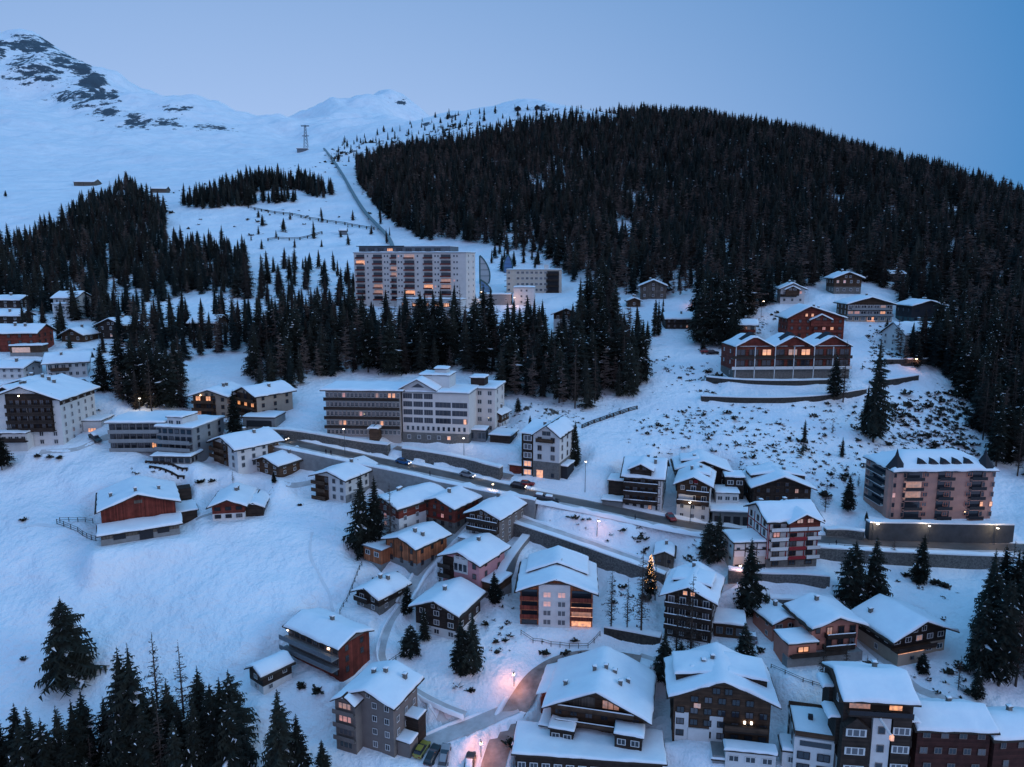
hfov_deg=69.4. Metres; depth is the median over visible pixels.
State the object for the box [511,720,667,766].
lodge
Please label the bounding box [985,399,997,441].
larch tree
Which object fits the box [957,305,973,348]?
spruce tree
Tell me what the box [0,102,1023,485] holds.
forest
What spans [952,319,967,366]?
spruce tree
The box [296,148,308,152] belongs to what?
station hut
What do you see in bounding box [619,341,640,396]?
spruce tree
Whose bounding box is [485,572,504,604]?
spruce tree
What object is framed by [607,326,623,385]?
spruce tree
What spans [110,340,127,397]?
spruce tree
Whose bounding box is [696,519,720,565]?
spruce tree
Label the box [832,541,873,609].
spruce tree
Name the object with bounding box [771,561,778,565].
window
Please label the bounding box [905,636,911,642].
window
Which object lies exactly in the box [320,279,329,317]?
larch tree
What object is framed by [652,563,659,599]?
larch tree
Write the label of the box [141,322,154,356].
spruce tree
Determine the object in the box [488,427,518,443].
carport
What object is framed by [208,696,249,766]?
spruce tree
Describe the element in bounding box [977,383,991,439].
larch tree
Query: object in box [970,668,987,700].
spruce tree
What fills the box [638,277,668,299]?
chalet
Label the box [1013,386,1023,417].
spruce tree
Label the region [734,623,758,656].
spruce tree
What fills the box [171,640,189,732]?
larch tree
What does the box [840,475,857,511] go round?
spruce tree
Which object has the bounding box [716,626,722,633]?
window
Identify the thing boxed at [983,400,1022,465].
spruce tree
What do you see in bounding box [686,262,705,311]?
spruce tree
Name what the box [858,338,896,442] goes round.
spruce tree
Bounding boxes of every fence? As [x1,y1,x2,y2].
[56,519,95,540]
[59,517,92,521]
[145,460,187,470]
[149,465,184,478]
[241,203,374,229]
[267,231,322,240]
[339,562,361,610]
[521,630,597,648]
[581,406,637,427]
[771,664,820,685]
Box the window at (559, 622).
[557,620,565,625]
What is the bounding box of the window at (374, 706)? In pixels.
[372,702,376,708]
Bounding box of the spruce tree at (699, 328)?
[684,282,710,344]
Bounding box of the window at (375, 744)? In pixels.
[373,740,377,747]
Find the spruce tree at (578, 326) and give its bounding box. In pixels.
[570,307,587,350]
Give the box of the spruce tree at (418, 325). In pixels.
[407,309,431,370]
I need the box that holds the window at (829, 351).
[826,349,836,354]
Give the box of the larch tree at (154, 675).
[144,634,169,709]
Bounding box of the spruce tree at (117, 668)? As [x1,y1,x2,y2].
[97,646,135,766]
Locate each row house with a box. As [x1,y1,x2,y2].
[721,331,852,378]
[908,695,1000,766]
[987,704,1023,766]
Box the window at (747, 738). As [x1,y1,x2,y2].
[744,735,751,740]
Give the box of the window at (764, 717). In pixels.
[759,713,767,720]
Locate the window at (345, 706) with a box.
[337,701,351,710]
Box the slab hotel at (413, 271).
[353,245,474,315]
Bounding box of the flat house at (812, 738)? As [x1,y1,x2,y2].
[787,701,834,766]
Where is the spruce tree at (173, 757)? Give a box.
[159,720,187,766]
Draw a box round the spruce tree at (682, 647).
[676,641,685,650]
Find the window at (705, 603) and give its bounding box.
[703,600,709,607]
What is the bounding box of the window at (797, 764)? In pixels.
[796,763,808,766]
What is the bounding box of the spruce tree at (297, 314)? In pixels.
[289,299,305,343]
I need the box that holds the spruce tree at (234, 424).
[224,391,247,432]
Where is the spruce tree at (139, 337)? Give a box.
[135,332,147,357]
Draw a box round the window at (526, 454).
[524,452,531,457]
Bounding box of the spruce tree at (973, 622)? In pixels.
[970,569,1007,628]
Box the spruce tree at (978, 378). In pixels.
[968,356,992,405]
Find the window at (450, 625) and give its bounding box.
[448,622,453,628]
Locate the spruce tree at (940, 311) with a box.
[927,294,953,348]
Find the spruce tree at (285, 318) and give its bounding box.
[274,304,292,347]
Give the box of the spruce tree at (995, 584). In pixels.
[966,565,1009,676]
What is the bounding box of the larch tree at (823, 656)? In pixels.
[816,643,828,671]
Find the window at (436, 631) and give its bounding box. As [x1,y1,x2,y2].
[434,628,439,634]
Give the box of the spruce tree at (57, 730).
[49,705,66,766]
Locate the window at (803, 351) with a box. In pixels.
[801,349,810,354]
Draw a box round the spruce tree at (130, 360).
[117,335,143,402]
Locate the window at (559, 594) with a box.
[557,592,565,598]
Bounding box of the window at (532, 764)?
[530,762,537,766]
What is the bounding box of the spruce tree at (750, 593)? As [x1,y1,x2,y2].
[733,538,769,617]
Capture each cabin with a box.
[57,324,99,341]
[244,650,295,694]
[350,571,411,614]
[497,403,511,426]
[624,294,642,306]
[653,539,676,568]
[752,599,794,641]
[887,270,906,281]
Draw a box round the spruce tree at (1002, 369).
[989,351,1009,402]
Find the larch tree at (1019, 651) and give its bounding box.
[1013,603,1023,686]
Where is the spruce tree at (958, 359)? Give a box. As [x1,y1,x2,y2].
[945,327,968,387]
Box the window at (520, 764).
[518,761,525,766]
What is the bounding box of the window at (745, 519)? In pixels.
[743,517,747,525]
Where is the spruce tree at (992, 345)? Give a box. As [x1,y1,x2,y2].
[983,329,997,373]
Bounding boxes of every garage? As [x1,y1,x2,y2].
[242,410,285,428]
[713,607,746,638]
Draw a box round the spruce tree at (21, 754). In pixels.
[5,721,37,766]
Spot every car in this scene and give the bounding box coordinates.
[88,432,101,442]
[395,457,410,464]
[412,739,430,758]
[423,743,440,766]
[438,742,450,766]
[459,470,474,478]
[464,751,475,766]
[510,481,525,488]
[520,480,534,486]
[533,492,544,500]
[543,494,559,502]
[665,512,676,521]
[707,350,718,353]
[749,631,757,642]
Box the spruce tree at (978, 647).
[962,596,1000,682]
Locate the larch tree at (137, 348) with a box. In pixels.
[135,331,140,369]
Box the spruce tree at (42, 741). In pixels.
[29,717,60,766]
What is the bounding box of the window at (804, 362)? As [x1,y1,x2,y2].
[800,359,809,365]
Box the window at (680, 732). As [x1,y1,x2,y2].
[675,729,683,735]
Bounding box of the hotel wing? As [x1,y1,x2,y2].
[469,373,505,433]
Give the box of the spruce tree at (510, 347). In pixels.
[498,329,526,393]
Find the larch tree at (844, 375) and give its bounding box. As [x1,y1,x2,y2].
[840,341,851,402]
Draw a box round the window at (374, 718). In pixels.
[372,715,376,721]
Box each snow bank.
[300,440,1023,543]
[375,604,464,719]
[395,573,413,602]
[411,527,467,601]
[426,711,481,735]
[474,695,509,766]
[523,515,654,562]
[535,499,703,536]
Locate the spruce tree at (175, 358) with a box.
[169,340,188,388]
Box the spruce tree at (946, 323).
[939,308,955,358]
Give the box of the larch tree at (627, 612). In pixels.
[620,578,632,626]
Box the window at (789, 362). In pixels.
[787,360,796,365]
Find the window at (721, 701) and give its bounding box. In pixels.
[718,698,725,704]
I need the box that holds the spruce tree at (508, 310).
[500,303,513,341]
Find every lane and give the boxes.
[518,517,668,572]
[722,575,735,592]
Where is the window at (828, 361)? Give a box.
[826,359,834,365]
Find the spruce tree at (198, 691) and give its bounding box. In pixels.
[185,666,206,723]
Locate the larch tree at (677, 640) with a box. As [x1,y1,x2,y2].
[669,592,686,649]
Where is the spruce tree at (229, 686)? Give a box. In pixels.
[218,668,260,766]
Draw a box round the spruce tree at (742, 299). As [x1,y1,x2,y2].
[736,276,750,318]
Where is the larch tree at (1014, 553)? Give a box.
[1011,542,1018,573]
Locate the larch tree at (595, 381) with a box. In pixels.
[591,349,599,402]
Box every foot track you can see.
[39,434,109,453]
[196,512,211,519]
[269,478,314,495]
[423,706,469,736]
[640,653,655,661]
[857,640,992,706]
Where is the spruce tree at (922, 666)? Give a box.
[916,653,930,675]
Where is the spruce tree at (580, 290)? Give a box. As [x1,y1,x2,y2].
[574,277,587,323]
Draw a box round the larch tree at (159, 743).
[150,702,167,766]
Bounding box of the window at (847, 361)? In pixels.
[839,359,848,365]
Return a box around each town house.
[49,288,91,318]
[206,426,284,473]
[330,660,426,757]
[480,292,512,304]
[513,285,535,304]
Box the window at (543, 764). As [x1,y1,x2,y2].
[542,763,549,766]
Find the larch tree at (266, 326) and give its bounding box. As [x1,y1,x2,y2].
[261,310,270,354]
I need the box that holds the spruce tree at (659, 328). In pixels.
[656,302,661,334]
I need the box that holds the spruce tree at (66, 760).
[55,730,87,766]
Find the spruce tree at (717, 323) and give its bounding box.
[704,283,729,345]
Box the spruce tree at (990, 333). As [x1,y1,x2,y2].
[981,325,999,366]
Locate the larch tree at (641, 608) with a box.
[632,549,650,629]
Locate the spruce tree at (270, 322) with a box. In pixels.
[257,302,278,357]
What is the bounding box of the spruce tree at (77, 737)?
[62,699,98,766]
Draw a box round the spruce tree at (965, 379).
[951,335,976,398]
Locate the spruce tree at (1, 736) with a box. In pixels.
[0,723,6,758]
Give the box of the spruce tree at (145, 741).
[127,702,164,766]
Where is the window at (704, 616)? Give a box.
[702,613,708,619]
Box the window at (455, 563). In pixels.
[454,562,457,570]
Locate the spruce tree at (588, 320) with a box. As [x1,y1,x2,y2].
[582,300,594,341]
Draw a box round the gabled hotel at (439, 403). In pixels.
[398,365,478,443]
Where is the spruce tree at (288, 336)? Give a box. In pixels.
[279,321,295,375]
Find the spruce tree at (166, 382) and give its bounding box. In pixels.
[150,345,182,408]
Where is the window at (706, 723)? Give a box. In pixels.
[703,720,710,726]
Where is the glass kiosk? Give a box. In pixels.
[471,425,488,441]
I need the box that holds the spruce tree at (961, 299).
[955,285,968,322]
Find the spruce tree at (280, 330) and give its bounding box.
[273,313,291,362]
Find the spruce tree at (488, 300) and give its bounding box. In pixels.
[482,289,498,330]
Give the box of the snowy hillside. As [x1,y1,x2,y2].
[0,29,1023,766]
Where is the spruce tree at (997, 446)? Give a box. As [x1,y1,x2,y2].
[984,396,1009,466]
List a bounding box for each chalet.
[0,292,28,307]
[0,308,35,323]
[0,322,56,356]
[0,357,42,378]
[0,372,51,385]
[0,379,32,391]
[41,350,94,376]
[93,314,139,338]
[186,312,230,335]
[206,482,268,520]
[252,445,302,476]
[279,607,373,681]
[308,455,377,502]
[361,521,452,575]
[367,482,444,534]
[407,577,487,640]
[424,482,482,533]
[435,533,512,598]
[458,490,527,542]
[536,646,656,750]
[551,305,575,333]
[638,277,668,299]
[658,561,724,642]
[661,311,693,328]
[663,642,781,766]
[670,449,733,493]
[673,461,716,521]
[727,316,758,334]
[742,461,817,502]
[773,592,868,667]
[775,280,807,303]
[775,303,847,338]
[823,269,865,293]
[833,293,897,321]
[851,594,959,666]
[895,297,948,320]
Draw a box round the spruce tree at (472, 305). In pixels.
[463,294,484,331]
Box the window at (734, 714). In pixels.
[731,711,739,717]
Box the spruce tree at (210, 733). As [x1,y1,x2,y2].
[198,685,224,766]
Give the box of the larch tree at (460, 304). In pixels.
[457,290,463,321]
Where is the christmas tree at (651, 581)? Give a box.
[640,554,656,595]
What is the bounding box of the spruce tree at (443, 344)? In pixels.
[429,309,454,364]
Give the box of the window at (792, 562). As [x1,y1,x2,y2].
[788,560,794,564]
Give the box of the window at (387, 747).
[385,744,389,750]
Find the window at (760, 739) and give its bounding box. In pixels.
[758,737,765,742]
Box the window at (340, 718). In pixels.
[338,715,351,723]
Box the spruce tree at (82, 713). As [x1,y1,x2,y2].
[66,688,102,766]
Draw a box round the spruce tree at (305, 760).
[287,714,314,766]
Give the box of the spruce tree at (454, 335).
[447,307,461,362]
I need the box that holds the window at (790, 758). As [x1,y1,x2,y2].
[788,756,792,762]
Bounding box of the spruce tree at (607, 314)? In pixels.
[595,297,613,336]
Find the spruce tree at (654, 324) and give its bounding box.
[651,300,658,335]
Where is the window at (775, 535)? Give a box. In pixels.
[773,533,779,537]
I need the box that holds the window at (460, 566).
[458,563,462,571]
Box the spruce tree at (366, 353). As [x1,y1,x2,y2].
[353,309,381,371]
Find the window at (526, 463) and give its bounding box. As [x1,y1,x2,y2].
[524,460,531,466]
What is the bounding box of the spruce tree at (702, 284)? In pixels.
[690,278,711,332]
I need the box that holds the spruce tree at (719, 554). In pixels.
[708,513,727,562]
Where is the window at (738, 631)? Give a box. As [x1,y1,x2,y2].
[736,628,741,635]
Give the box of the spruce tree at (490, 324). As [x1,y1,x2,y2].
[485,302,499,354]
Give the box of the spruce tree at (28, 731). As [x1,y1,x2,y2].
[14,707,38,765]
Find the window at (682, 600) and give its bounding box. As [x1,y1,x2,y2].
[679,597,685,604]
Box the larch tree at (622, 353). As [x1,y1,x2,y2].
[620,335,626,370]
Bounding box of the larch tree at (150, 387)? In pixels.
[141,357,155,410]
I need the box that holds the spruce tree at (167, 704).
[159,679,184,748]
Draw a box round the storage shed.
[777,733,792,766]
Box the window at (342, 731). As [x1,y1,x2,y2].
[339,728,352,736]
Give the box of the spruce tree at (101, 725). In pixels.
[94,696,111,766]
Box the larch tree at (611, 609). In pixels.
[602,566,619,625]
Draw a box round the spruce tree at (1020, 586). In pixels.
[1016,572,1023,652]
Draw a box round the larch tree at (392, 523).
[383,485,397,534]
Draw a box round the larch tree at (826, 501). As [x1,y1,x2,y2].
[820,483,831,510]
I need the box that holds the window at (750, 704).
[746,700,753,707]
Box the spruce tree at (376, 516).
[365,476,386,541]
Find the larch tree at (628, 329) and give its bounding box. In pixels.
[626,301,634,338]
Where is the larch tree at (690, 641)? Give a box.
[678,576,704,649]
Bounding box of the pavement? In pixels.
[223,429,1022,554]
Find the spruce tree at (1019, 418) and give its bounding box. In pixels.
[1011,407,1023,461]
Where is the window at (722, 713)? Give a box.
[717,710,725,716]
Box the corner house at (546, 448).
[508,415,576,479]
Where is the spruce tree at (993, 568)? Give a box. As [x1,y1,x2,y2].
[972,550,1005,618]
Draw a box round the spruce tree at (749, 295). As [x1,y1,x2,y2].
[737,263,757,315]
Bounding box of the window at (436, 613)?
[433,610,438,616]
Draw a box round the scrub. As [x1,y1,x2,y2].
[41,114,980,698]
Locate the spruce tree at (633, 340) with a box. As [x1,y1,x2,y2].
[626,325,644,386]
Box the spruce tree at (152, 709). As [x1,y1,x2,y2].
[145,690,168,755]
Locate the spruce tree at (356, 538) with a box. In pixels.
[342,475,373,560]
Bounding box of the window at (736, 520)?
[733,517,739,524]
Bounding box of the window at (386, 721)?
[384,718,388,725]
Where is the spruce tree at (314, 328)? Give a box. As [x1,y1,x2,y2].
[303,308,318,353]
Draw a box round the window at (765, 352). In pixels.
[762,349,771,355]
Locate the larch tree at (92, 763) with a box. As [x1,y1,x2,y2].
[85,736,98,766]
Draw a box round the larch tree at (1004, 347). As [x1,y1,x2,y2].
[994,333,1008,371]
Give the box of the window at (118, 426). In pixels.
[116,424,121,429]
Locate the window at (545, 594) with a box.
[543,592,550,597]
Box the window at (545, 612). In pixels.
[543,610,550,615]
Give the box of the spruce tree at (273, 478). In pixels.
[271,472,276,482]
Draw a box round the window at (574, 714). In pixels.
[570,712,576,716]
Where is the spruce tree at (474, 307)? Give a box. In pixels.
[467,299,480,330]
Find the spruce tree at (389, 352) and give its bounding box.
[376,320,402,374]
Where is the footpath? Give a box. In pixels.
[398,522,468,602]
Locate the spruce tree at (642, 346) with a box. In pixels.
[635,319,653,383]
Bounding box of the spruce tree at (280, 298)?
[275,288,286,321]
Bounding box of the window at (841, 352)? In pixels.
[839,348,849,354]
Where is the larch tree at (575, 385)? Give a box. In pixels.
[569,350,581,408]
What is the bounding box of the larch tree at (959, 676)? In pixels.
[954,657,963,689]
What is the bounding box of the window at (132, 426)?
[130,424,134,429]
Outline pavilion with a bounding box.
[150,449,203,463]
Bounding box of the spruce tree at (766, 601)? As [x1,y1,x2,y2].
[763,593,769,604]
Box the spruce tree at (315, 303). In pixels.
[308,287,321,323]
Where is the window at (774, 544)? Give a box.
[772,542,779,546]
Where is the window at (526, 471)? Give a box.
[524,469,531,474]
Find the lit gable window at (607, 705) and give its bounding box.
[603,700,618,709]
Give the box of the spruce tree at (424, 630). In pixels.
[419,608,430,641]
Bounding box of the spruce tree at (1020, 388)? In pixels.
[1010,377,1023,423]
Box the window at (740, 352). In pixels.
[736,349,745,355]
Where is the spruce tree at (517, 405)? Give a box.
[514,398,521,412]
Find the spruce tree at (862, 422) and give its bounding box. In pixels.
[855,386,871,435]
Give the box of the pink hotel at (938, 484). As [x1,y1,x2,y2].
[863,448,999,519]
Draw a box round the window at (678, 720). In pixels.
[676,717,683,723]
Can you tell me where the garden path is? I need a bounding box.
[379,604,466,715]
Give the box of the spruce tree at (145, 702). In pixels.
[142,684,150,711]
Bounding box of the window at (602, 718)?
[600,716,607,720]
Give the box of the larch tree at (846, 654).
[842,641,849,660]
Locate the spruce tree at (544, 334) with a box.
[538,312,549,368]
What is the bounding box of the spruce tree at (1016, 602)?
[1001,578,1023,662]
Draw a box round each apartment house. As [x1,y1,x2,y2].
[186,381,242,417]
[230,380,296,415]
[514,545,598,627]
[816,659,921,766]
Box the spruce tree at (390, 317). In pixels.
[383,306,399,360]
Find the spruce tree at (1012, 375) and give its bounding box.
[1001,352,1023,406]
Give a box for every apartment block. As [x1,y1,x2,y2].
[104,410,176,453]
[153,411,225,461]
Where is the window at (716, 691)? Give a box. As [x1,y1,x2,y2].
[712,688,720,694]
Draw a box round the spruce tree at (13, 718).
[0,703,24,766]
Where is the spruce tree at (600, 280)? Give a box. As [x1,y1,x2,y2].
[596,270,605,297]
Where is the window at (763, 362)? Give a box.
[761,360,770,365]
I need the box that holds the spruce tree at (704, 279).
[692,274,709,315]
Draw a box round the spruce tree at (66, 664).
[34,596,108,701]
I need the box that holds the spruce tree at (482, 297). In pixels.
[478,284,487,319]
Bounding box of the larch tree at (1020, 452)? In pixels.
[1011,421,1023,475]
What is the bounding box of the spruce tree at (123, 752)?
[108,715,134,766]
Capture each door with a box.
[12,347,29,352]
[139,529,153,539]
[521,601,536,605]
[521,610,536,614]
[521,619,536,624]
[522,589,536,596]
[537,470,542,477]
[571,621,590,626]
[572,591,590,598]
[572,603,590,607]
[572,612,590,616]
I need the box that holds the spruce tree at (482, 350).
[471,317,494,373]
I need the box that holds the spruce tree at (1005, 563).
[998,545,1014,581]
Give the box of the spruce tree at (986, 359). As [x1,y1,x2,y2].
[968,345,993,399]
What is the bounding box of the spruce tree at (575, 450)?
[570,422,581,466]
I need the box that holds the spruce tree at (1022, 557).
[1020,551,1023,582]
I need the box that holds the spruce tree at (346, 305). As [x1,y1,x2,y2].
[337,292,352,339]
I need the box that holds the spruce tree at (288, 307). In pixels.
[284,298,291,325]
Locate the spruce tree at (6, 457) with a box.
[0,434,17,469]
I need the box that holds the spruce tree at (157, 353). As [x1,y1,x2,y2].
[151,341,162,400]
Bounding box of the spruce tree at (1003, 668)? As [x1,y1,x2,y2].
[969,578,1023,686]
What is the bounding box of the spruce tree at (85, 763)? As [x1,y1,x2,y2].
[82,759,90,766]
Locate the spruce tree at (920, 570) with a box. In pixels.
[907,534,932,585]
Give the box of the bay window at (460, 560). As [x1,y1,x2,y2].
[454,555,467,574]
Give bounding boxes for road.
[224,423,1023,551]
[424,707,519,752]
[481,650,641,766]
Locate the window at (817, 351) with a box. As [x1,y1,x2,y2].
[813,349,823,354]
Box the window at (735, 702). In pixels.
[732,699,739,706]
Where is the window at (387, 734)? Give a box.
[385,731,389,738]
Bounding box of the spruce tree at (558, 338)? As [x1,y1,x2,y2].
[541,324,569,383]
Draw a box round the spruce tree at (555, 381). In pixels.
[547,342,569,402]
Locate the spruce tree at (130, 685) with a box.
[104,642,158,766]
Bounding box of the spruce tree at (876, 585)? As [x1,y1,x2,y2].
[863,535,893,599]
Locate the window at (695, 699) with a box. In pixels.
[690,696,698,702]
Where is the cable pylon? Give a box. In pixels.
[301,125,308,147]
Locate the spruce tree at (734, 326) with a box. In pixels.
[722,281,745,340]
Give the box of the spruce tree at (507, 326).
[494,312,513,362]
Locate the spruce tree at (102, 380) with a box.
[90,343,112,392]
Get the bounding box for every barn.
[73,179,101,185]
[94,475,198,545]
[151,186,170,192]
[338,228,347,234]
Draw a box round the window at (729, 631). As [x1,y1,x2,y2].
[726,627,732,634]
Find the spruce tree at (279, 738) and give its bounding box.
[258,689,305,766]
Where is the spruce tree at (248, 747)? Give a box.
[229,692,262,766]
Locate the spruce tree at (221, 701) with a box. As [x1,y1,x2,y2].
[199,677,229,766]
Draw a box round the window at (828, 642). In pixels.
[825,639,831,645]
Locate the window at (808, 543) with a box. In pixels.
[806,541,812,545]
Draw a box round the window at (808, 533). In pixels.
[806,532,813,535]
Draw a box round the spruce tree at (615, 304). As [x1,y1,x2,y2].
[609,278,623,328]
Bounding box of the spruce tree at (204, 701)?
[197,683,216,732]
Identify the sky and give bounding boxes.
[0,0,1023,188]
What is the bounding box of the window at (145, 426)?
[143,424,148,429]
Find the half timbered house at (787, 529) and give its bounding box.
[743,496,824,567]
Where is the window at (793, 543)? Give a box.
[789,541,796,545]
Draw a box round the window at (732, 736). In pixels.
[730,734,738,739]
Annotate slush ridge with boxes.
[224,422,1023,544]
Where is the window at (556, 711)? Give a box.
[554,707,561,714]
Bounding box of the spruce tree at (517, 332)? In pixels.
[511,314,526,370]
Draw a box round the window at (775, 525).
[773,524,780,527]
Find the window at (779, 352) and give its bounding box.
[776,349,784,355]
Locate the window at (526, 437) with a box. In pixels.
[524,435,531,440]
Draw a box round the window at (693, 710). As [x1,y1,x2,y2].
[690,707,697,713]
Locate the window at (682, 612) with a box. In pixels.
[679,609,685,614]
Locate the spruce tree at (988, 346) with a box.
[979,336,997,385]
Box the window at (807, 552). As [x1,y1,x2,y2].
[805,550,812,554]
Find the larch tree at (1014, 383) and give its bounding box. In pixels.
[1008,365,1018,403]
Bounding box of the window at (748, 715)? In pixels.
[745,712,753,718]
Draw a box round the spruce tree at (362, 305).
[354,291,367,342]
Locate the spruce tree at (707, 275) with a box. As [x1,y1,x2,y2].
[694,268,712,310]
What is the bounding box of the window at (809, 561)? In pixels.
[804,559,811,563]
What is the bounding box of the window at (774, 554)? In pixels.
[772,552,778,556]
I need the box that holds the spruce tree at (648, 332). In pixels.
[645,322,652,344]
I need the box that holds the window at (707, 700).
[704,697,712,703]
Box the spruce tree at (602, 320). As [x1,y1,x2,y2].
[594,301,606,347]
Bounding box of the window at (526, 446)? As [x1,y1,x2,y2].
[524,443,531,449]
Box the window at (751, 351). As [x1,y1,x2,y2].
[749,349,758,355]
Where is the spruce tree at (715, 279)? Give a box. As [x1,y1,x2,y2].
[707,270,723,302]
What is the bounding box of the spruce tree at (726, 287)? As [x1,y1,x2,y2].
[715,275,733,313]
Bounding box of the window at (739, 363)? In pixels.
[736,360,744,366]
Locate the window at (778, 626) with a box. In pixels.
[775,624,782,628]
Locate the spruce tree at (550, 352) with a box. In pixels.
[544,330,557,387]
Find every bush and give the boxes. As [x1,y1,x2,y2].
[194,478,205,483]
[296,681,305,689]
[312,684,323,694]
[464,687,475,692]
[501,736,512,747]
[538,649,550,654]
[560,649,571,656]
[756,646,765,652]
[817,490,832,496]
[900,572,910,576]
[930,579,941,585]
[938,582,951,588]
[940,667,954,674]
[951,662,966,671]
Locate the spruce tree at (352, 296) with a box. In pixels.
[348,286,358,319]
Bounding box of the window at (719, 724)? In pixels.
[717,721,724,727]
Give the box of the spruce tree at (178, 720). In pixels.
[167,701,188,760]
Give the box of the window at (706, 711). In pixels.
[703,708,711,715]
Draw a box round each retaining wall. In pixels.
[263,426,390,455]
[274,444,535,518]
[402,446,502,479]
[497,533,529,576]
[514,520,666,584]
[604,622,661,644]
[701,387,866,402]
[706,375,829,385]
[728,565,829,588]
[769,593,835,603]
[817,544,1016,568]
[823,525,864,540]
[865,519,1014,543]
[869,374,918,385]
[884,357,941,365]
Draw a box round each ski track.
[20,520,84,528]
[309,532,334,611]
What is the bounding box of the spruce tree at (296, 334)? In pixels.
[288,307,305,369]
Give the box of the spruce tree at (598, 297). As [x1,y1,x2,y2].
[590,278,605,321]
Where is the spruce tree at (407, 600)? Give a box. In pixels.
[400,585,414,616]
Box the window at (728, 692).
[724,689,732,695]
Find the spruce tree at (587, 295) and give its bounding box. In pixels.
[582,272,592,312]
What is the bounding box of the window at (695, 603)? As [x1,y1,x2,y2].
[691,598,697,605]
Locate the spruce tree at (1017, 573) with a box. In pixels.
[1004,549,1023,595]
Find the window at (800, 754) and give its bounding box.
[797,751,809,759]
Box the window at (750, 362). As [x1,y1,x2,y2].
[748,360,757,366]
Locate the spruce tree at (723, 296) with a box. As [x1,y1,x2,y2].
[711,282,727,317]
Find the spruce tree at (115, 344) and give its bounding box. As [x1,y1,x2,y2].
[105,329,123,385]
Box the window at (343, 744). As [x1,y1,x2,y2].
[339,740,352,749]
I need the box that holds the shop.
[709,470,748,525]
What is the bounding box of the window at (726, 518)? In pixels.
[724,516,730,522]
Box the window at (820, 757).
[817,754,829,762]
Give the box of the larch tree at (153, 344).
[151,324,155,364]
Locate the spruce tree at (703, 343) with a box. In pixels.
[699,335,707,350]
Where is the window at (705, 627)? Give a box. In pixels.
[702,624,707,630]
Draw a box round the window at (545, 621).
[543,619,550,624]
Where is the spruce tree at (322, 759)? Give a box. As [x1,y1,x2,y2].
[314,740,331,766]
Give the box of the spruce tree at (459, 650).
[448,618,478,678]
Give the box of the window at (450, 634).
[448,631,453,637]
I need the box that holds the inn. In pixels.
[601,453,669,511]
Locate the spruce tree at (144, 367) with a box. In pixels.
[137,343,158,405]
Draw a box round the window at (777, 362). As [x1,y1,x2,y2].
[775,360,783,365]
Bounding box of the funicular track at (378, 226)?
[323,148,393,245]
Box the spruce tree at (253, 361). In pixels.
[244,326,263,380]
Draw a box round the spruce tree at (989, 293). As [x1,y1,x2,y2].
[975,282,992,311]
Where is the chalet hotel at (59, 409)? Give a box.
[0,373,113,450]
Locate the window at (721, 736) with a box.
[716,733,724,739]
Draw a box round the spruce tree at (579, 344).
[568,330,590,390]
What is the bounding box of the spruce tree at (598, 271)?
[595,265,606,295]
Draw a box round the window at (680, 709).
[676,706,684,712]
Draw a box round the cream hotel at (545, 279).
[504,265,561,292]
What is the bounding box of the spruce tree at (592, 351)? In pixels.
[579,330,603,384]
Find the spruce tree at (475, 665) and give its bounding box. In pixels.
[461,612,485,676]
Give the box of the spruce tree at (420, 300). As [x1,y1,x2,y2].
[410,291,427,329]
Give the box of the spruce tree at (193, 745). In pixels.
[180,693,205,766]
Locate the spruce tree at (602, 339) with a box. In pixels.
[595,324,618,389]
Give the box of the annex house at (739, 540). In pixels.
[723,528,766,567]
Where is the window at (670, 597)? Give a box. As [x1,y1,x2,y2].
[668,595,674,602]
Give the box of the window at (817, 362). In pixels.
[813,359,822,365]
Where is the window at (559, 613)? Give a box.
[557,611,565,616]
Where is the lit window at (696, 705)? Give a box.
[694,703,700,707]
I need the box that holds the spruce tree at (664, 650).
[652,633,673,685]
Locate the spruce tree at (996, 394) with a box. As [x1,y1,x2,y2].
[981,373,1006,434]
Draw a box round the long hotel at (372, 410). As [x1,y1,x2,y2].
[319,381,408,442]
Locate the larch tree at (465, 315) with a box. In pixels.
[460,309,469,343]
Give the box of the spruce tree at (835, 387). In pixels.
[826,351,844,399]
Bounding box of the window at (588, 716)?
[585,714,592,718]
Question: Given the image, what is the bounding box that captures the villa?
[879,317,932,352]
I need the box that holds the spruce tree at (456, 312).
[446,293,461,346]
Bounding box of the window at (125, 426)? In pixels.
[123,424,127,429]
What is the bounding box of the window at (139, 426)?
[136,424,141,429]
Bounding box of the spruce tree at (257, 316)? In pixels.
[248,296,264,342]
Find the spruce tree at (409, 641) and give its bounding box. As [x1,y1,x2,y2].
[398,625,421,660]
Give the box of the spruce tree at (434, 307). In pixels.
[426,291,440,340]
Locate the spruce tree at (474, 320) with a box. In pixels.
[468,309,479,351]
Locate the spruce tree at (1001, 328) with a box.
[982,311,1009,360]
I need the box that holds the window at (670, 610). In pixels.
[668,607,673,613]
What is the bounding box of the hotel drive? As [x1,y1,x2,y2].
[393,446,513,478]
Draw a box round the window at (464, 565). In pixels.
[463,564,466,573]
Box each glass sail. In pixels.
[479,255,490,283]
[480,279,491,295]
[503,254,512,272]
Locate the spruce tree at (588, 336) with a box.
[584,324,597,353]
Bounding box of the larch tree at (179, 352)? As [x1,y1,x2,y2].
[174,332,185,376]
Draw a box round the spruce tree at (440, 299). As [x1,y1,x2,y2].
[436,290,445,314]
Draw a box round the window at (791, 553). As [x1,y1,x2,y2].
[788,551,795,555]
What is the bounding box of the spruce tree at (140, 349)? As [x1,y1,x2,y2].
[135,333,153,381]
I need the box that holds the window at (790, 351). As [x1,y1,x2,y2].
[788,349,797,355]
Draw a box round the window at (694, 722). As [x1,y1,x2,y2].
[689,719,697,725]
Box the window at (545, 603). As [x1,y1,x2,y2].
[543,601,550,606]
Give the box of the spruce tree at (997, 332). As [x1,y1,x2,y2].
[993,315,1003,361]
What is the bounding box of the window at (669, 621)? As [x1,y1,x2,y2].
[667,618,673,623]
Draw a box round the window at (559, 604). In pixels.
[557,601,565,607]

